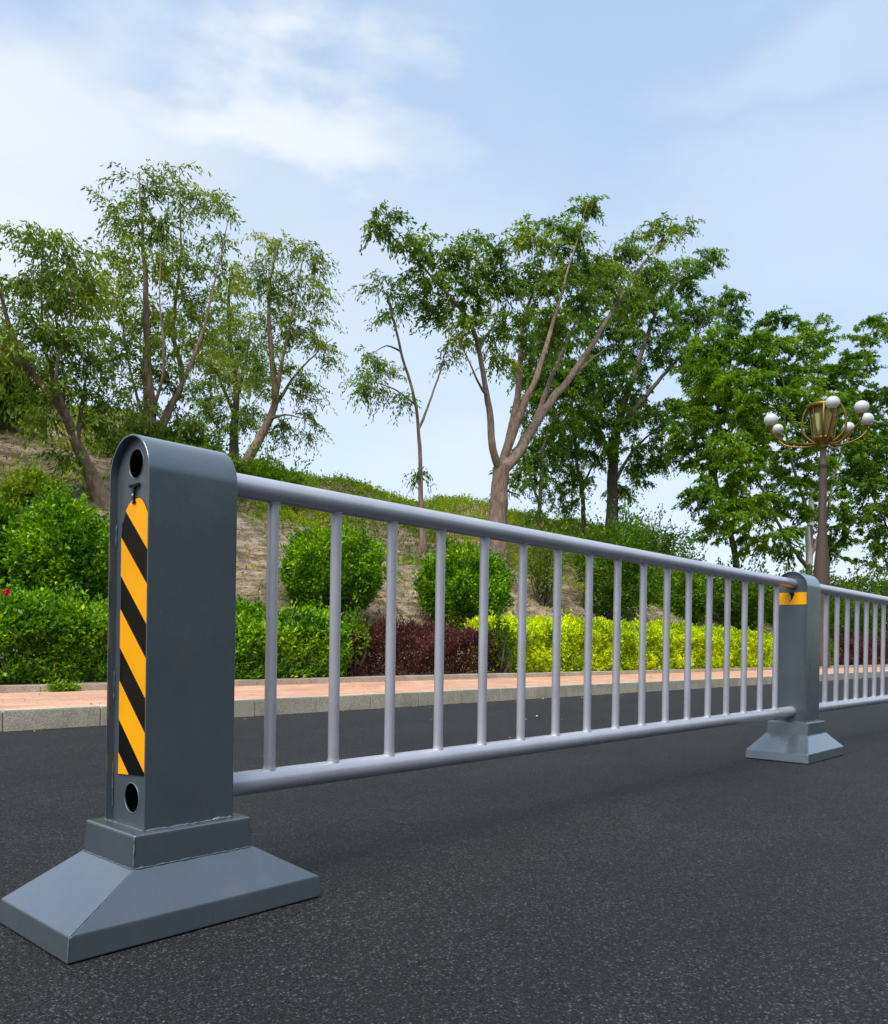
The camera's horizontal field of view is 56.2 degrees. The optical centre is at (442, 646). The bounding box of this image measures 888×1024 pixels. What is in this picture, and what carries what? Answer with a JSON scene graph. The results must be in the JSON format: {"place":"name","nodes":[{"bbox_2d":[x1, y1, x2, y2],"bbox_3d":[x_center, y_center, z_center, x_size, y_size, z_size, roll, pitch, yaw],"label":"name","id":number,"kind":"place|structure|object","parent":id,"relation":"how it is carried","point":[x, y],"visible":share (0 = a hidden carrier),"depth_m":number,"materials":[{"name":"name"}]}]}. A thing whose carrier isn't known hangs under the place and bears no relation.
{"place":"outdoors","nodes":[
{"label":"outdoors","id":0,"kind":"place"},
{"bbox_2d":[0,405,886,684],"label":"embankment","id":1,"kind":"structure","parent":0,"point":[259,577],"depth_m":11.94,"materials":[{"name":"soil"}]},
{"bbox_2d":[0,492,29,590],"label":"round bush","id":2,"kind":"object","parent":1,"relation":"on","point":[5,512],"visible":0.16,"depth_m":7.51,"materials":[{"name":"green plant"}]},
{"bbox_2d":[0,334,42,440],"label":"broadleaf tree","id":3,"kind":"object","parent":1,"relation":"on","point":[4,411],"visible":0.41,"depth_m":11.19,"materials":[{"name":"green plant"}]},
{"bbox_2d":[0,439,82,521],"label":"wild shrub","id":4,"kind":"object","parent":1,"relation":"on","point":[22,484],"visible":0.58,"depth_m":9.13,"materials":[{"name":"green plant"}]},
{"bbox_2d":[25,362,79,407],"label":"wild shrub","id":5,"kind":"object","parent":1,"relation":"on","point":[43,396],"visible":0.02,"depth_m":12.82,"materials":[{"name":"green plant"}]},
{"bbox_2d":[0,480,108,603],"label":"round bush","id":6,"kind":"object","parent":1,"relation":"on","point":[62,540],"visible":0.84,"depth_m":7.39,"materials":[{"name":"green plant"}]},
{"bbox_2d":[0,220,147,508],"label":"eucalyptus tree","id":7,"kind":"object","parent":1,"relation":"on","point":[53,385],"visible":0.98,"depth_m":10.07,"materials":[{"name":"green plant"}]},
{"bbox_2d":[71,159,246,450],"bbox_3d":[-4.019,-4.514,11.948,1.724,4.840,2.656,1,0,43],"label":"eucalyptus tree","id":8,"kind":"object","parent":1,"relation":"on","point":[147,369],"visible":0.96,"depth_m":11.75,"materials":[{"name":"green plant"}]},
{"bbox_2d":[83,398,260,472],"bbox_3d":[-3.922,-2.961,12.362,2.590,1.514,2.641,1,0,43],"label":"wild shrub","id":9,"kind":"object","parent":1,"relation":"on","point":[198,442],"visible":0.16,"depth_m":11.92,"materials":[{"name":"green plant"}]},
{"bbox_2d":[0,569,357,684],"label":"hedge","id":10,"kind":"object","parent":1,"relation":"on","point":[42,615],"visible":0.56,"depth_m":6.37,"materials":[{"name":"green plant"}]},
{"bbox_2d":[2,588,10,615],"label":"flower","id":11,"kind":"object","parent":10,"relation":"attached to","point":[6,592],"visible":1,"depth_m":5.85,"materials":[{"name":"red plant"}]},
{"bbox_2d":[166,260,284,459],"bbox_3d":[-4.248,-5.199,16.219,1.742,4.519,2.558,1,0,23],"label":"eucalyptus tree","id":12,"kind":"object","parent":1,"relation":"on","point":[247,421],"visible":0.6,"depth_m":16.08,"materials":[{"name":"green plant"}]},
{"bbox_2d":[221,432,318,509],"bbox_3d":[-2.982,-2.912,14.015,1.651,1.346,2.167,1,0,28],"label":"wild shrub","id":13,"kind":"object","parent":1,"relation":"on","point":[260,467],"visible":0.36,"depth_m":13.73,"materials":[{"name":"green plant"}]},
{"bbox_2d":[219,229,349,474],"bbox_3d":[-2.695,-4.944,14.716,2.536,4.842,1.768,1,0,-22],"label":"eucalyptus tree","id":14,"kind":"object","parent":1,"relation":"on","point":[277,299],"visible":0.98,"depth_m":14.65,"materials":[{"name":"green plant"}]},
{"bbox_2d":[278,519,386,619],"bbox_3d":[-1.328,-0.920,10.246,1.531,1.356,1.555,1,0,43],"label":"round bush","id":15,"kind":"object","parent":1,"relation":"on","point":[304,571],"visible":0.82,"depth_m":9.84,"materials":[{"name":"green plant"}]},
{"bbox_2d":[341,589,373,675],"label":"seedling","id":16,"kind":"object","parent":1,"relation":"on","point":[357,625],"visible":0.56,"depth_m":8.32,"materials":[{"name":"green plant"}]},
{"bbox_2d":[0,410,765,665],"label":"dry straw","id":17,"kind":"object","parent":1,"relation":"on","point":[258,570],"visible":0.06,"depth_m":11.80,"materials":[{"name":"brown plant"}]},
{"bbox_2d":[298,600,505,675],"bbox_3d":[-0.437,-0.078,9.368,1.230,0.842,2.609,1,0,43],"label":"hedge","id":18,"kind":"object","parent":1,"relation":"on","point":[413,637],"visible":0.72,"depth_m":9.04,"materials":[{"name":"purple plant"}]},
{"bbox_2d":[338,268,470,554],"bbox_3d":[-0.604,-4.038,14.745,1.450,4.927,3.241,1,0,43],"label":"eucalyptus sapling","id":19,"kind":"object","parent":1,"relation":"on","point":[363,388],"visible":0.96,"depth_m":14.50,"materials":[{"name":"green plant"}]},
{"bbox_2d":[0,400,877,650],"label":"ground cover","id":20,"kind":"object","parent":1,"relation":"on","point":[446,503],"visible":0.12,"depth_m":16.93,"materials":[{"name":"green plant"}]},
{"bbox_2d":[409,537,517,631],"bbox_3d":[0.322,-0.813,12.020,1.632,1.474,1.560,1,0,43],"label":"round bush","id":21,"kind":"object","parent":1,"relation":"on","point":[463,575],"visible":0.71,"depth_m":11.64,"materials":[{"name":"green plant"}]},
{"bbox_2d":[488,594,527,672],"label":"shrub","id":22,"kind":"object","parent":1,"relation":"on","point":[500,659],"visible":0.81,"depth_m":9.96,"materials":[{"name":"green plant"}]},
{"bbox_2d":[358,192,704,569],"bbox_3d":[2.609,-6.501,18.224,2.177,10.150,12.243,1,0,43],"label":"eucalyptus tree","id":23,"kind":"object","parent":1,"relation":"on","point":[505,463],"visible":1,"depth_m":16.94,"materials":[{"name":"green plant"}]},
{"bbox_2d":[509,506,574,605],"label":"wild shrub","id":24,"kind":"object","parent":1,"relation":"on","point":[545,591],"visible":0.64,"depth_m":15.47,"materials":[{"name":"green plant"}]},
{"bbox_2d":[512,407,577,530],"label":"eucalyptus tree","id":25,"kind":"object","parent":1,"relation":"on","point":[542,485],"visible":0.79,"depth_m":20.35,"materials":[{"name":"green plant"}]},
{"bbox_2d":[539,345,620,534],"bbox_3d":[3.780,-5.583,23.187,1.919,5.591,3.347,1,0,43],"label":"eucalyptus tree","id":26,"kind":"object","parent":1,"relation":"on","point":[596,462],"visible":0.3,"depth_m":23.06,"materials":[{"name":"green plant"}]},
{"bbox_2d":[462,606,772,672],"bbox_3d":[3.469,-0.073,13.573,1.210,0.955,8.785,1,0,43],"label":"hedge","id":27,"kind":"object","parent":1,"relation":"on","point":[539,631],"visible":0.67,"depth_m":12.01,"materials":[{"name":"yellow plant"}]},
{"bbox_2d":[555,493,689,622],"bbox_3d":[3.418,-1.691,16.409,2.367,2.754,2.553,1,0,43],"label":"wild shrub","id":28,"kind":"object","parent":1,"relation":"on","point":[613,533],"visible":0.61,"depth_m":16.05,"materials":[{"name":"green plant"}]},
{"bbox_2d":[506,247,754,539],"bbox_3d":[6.089,-8.053,24.976,2.846,10.684,13.315,1,0,43],"label":"eucalyptus tree","id":29,"kind":"object","parent":1,"relation":"on","point":[603,394],"visible":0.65,"depth_m":23.44,"materials":[{"name":"green plant"}]},
{"bbox_2d":[594,503,705,559],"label":"wild shrub","id":30,"kind":"object","parent":1,"relation":"on","point":[667,543],"visible":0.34,"depth_m":24.37,"materials":[{"name":"green plant"}]},
{"bbox_2d":[648,536,724,623],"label":"wild shrub","id":31,"kind":"object","parent":1,"relation":"on","point":[698,591],"visible":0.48,"depth_m":18.76,"materials":[{"name":"green plant"}]},
{"bbox_2d":[657,320,784,601],"bbox_3d":[8.238,-5.516,24.045,2.319,9.035,6.612,1,0,43],"label":"broadleaf tree","id":32,"kind":"object","parent":1,"relation":"on","point":[703,415],"visible":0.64,"depth_m":22.94,"materials":[{"name":"green plant"}]},
{"bbox_2d":[712,556,790,630],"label":"wild shrub","id":33,"kind":"object","parent":1,"relation":"on","point":[735,616],"visible":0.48,"depth_m":19.89,"materials":[{"name":"green plant"}]},
{"bbox_2d":[670,305,887,573],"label":"broadleaf tree","id":34,"kind":"object","parent":1,"relation":"on","point":[738,507],"visible":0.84,"depth_m":22.26,"materials":[{"name":"green plant"}]},
{"bbox_2d":[767,630,842,664],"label":"hedge","id":35,"kind":"object","parent":1,"relation":"on","point":[831,646],"visible":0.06,"depth_m":18.69,"materials":[{"name":"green plant"}]},
{"bbox_2d":[766,557,866,635],"bbox_3d":[9.985,-1.234,22.974,2.752,2.480,2.900,1,0,8],"label":"wild shrub","id":36,"kind":"object","parent":1,"relation":"on","point":[839,583],"visible":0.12,"depth_m":22.45,"materials":[{"name":"green plant"}]},
{"bbox_2d":[829,626,887,664],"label":"hedge","id":37,"kind":"object","parent":1,"relation":"on","point":[851,647],"visible":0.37,"depth_m":20.36,"materials":[{"name":"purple plant"}]},
{"bbox_2d":[830,555,887,638],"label":"wild shrub","id":38,"kind":"object","parent":1,"relation":"on","point":[872,584],"visible":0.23,"depth_m":24.56,"materials":[{"name":"green plant"}]},
{"bbox_2d":[832,381,887,580],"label":"broadleaf tree","id":39,"kind":"object","parent":1,"relation":"on","point":[879,530],"visible":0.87,"depth_m":26.56,"materials":[{"name":"green plant"}]},
{"bbox_2d":[851,570,887,638],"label":"wild shrub","id":40,"kind":"object","parent":1,"relation":"on","point":[872,608],"visible":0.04,"depth_m":29.84,"materials":[{"name":"green plant"}]},
{"bbox_2d":[0,677,887,1023],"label":"road","id":41,"kind":"structure","parent":0,"point":[704,877],"depth_m":1.65,"materials":[{"name":"black asphalt"}]},
{"bbox_2d":[0,434,320,963],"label":"barrier post","id":42,"kind":"object","parent":41,"relation":"on","point":[169,850],"visible":1,"depth_m":1.38,"materials":[{"name":"metal"}]},
{"bbox_2d":[233,473,797,796],"bbox_3d":[0.544,-0.008,2.535,0.044,0.594,2.891,1,0,43],"label":"railing panel","id":43,"kind":"object","parent":42,"relation":"attached to","point":[270,775],"visible":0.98,"depth_m":2.04,"materials":[{"name":"grey paint"}]},
{"bbox_2d":[2,670,853,737],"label":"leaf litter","id":44,"kind":"object","parent":41,"relation":"on","point":[376,686],"visible":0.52,"depth_m":6.29,"materials":[{"name":"plant"}]},
{"bbox_2d":[0,671,887,731],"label":"kerb","id":45,"kind":"structure","parent":41,"relation":"on","point":[21,719],"depth_m":5.92,"materials":[{"name":"concrete"}]},
{"bbox_2d":[745,571,843,763],"bbox_3d":[1.552,0.080,3.636,0.263,0.801,0.460,1,0,43],"label":"barrier post","id":46,"kind":"object","parent":41,"relation":"on","point":[802,736],"visible":0.85,"depth_m":3.57,"materials":[{"name":"metal"}]},
{"bbox_2d":[819,584,887,712],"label":"railing panel","id":47,"kind":"object","parent":46,"relation":"attached to","point":[837,593],"visible":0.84,"depth_m":4.21,"materials":[{"name":"grey paint"}]},
{"bbox_2d":[0,667,887,708],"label":"pavement","id":48,"kind":"structure","parent":0,"point":[46,699],"depth_m":6.97,"materials":[{"name":"pink brick"}]},
{"bbox_2d":[43,674,83,691],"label":"weed","id":49,"kind":"object","parent":48,"relation":"on","point":[59,686],"visible":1,"depth_m":5.88,"materials":[{"name":"green plant"}]},
{"bbox_2d":[0,664,887,692],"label":"back kerb","id":50,"kind":"structure","parent":48,"relation":"on","point":[41,687],"depth_m":8.18,"materials":[{"name":"concrete"}]},
{"bbox_2d":[764,396,873,666],"bbox_3d":[8.188,-2.402,18.032,1.983,5.696,2.352,1,0,43],"label":"street lamp","id":51,"kind":"object","parent":48,"relation":"on","point":[823,416],"visible":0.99,"depth_m":17.78,"materials":[{"name":"gold metal"}]},
{"bbox_2d":[0,0,887,601],"label":"sky","id":52,"kind":"structure","parent":0,"point":[762,122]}
]}

